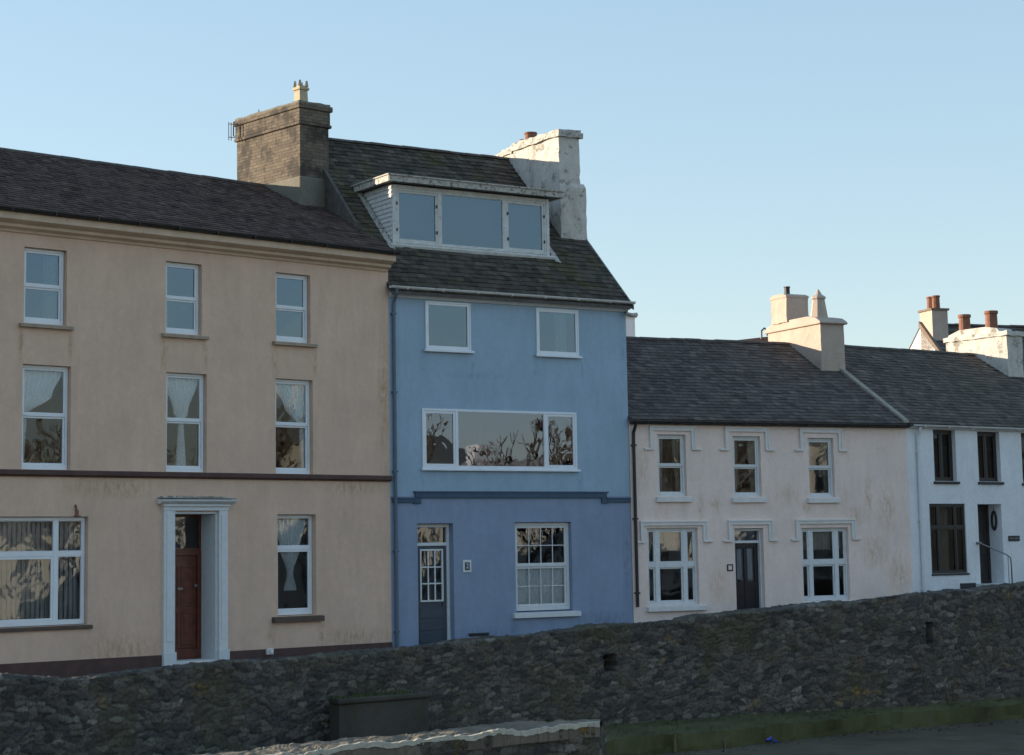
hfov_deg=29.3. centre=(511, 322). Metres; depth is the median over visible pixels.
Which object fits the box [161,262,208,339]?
window
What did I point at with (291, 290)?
window
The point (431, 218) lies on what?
dormer window
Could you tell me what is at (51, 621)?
window
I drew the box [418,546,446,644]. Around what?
front door
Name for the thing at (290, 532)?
window
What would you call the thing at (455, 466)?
window
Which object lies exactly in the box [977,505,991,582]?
front door
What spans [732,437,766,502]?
window
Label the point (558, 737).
wall
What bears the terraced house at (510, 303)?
on the riverbed
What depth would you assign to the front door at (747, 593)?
46.68 m
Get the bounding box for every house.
[0,80,400,677]
[323,129,637,646]
[626,286,912,622]
[844,310,1023,591]
[909,295,1023,356]
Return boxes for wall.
[0,581,1023,754]
[192,719,606,754]
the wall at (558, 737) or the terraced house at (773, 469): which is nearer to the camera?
the wall at (558, 737)
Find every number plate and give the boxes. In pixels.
[463,560,470,572]
[727,564,732,570]
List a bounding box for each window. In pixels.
[0,517,92,632]
[19,248,73,329]
[22,365,67,469]
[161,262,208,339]
[166,373,202,471]
[272,273,317,347]
[272,515,324,622]
[275,379,309,473]
[395,187,546,254]
[421,408,580,471]
[424,301,474,353]
[513,522,580,617]
[535,308,582,358]
[646,528,707,611]
[656,435,692,501]
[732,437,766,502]
[801,528,851,602]
[807,438,840,502]
[929,504,969,575]
[933,430,959,483]
[977,432,1003,484]
[1021,433,1023,485]
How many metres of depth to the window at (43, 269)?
36.87 m
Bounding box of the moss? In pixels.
[326,690,417,698]
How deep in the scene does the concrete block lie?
34.86 m
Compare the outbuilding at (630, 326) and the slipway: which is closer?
the slipway
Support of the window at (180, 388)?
in the terraced house at (194, 426)
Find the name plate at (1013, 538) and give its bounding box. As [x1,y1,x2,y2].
[1008,536,1019,540]
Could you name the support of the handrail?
attached to the terraced house at (958, 403)
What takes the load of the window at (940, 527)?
in the terraced house at (958, 403)
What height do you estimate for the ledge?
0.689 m
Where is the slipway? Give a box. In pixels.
[652,719,1023,754]
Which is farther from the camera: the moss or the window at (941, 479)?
the window at (941, 479)
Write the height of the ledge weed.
0.156 m
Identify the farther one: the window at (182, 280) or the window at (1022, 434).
the window at (1022, 434)
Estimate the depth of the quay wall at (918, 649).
38.70 m
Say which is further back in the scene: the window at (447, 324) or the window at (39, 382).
the window at (447, 324)
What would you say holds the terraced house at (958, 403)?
on the riverbed
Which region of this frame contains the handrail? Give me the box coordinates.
[976,542,1012,582]
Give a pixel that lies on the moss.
(366, 694)
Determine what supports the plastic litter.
on the slipway
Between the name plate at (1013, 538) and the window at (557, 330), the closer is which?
the window at (557, 330)
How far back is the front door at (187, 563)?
38.82 m
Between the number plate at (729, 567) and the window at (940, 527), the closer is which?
the number plate at (729, 567)
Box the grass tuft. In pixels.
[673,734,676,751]
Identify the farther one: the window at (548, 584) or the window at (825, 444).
the window at (825, 444)
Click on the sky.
(868, 155)
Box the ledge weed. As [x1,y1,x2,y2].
[609,697,1019,737]
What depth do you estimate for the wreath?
50.92 m
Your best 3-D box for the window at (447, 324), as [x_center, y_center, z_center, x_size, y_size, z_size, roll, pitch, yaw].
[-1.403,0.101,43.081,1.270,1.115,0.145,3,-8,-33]
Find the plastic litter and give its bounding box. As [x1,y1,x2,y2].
[766,736,777,742]
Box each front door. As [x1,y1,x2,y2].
[175,551,200,659]
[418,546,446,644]
[735,543,758,609]
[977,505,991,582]
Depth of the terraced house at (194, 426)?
39.08 m
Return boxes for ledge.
[606,697,1023,754]
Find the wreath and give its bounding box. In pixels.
[991,507,996,530]
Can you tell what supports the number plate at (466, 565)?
attached to the terraced house at (510, 303)
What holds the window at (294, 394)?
in the terraced house at (194, 426)
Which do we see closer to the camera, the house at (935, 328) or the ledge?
the ledge
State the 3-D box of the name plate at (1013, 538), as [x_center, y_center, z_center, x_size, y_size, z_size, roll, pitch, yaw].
[13.066,5.613,50.933,0.440,0.140,0.020,4,-8,-36]
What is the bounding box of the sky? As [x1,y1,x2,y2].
[0,0,1023,348]
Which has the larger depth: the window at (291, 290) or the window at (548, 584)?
the window at (548, 584)
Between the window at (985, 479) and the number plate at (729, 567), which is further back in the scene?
the window at (985, 479)
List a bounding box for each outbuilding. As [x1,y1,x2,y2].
[626,316,636,336]
[742,327,767,340]
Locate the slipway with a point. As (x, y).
(1006, 737)
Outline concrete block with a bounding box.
[329,690,431,740]
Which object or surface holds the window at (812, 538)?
in the terraced house at (773, 469)
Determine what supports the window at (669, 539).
in the terraced house at (773, 469)

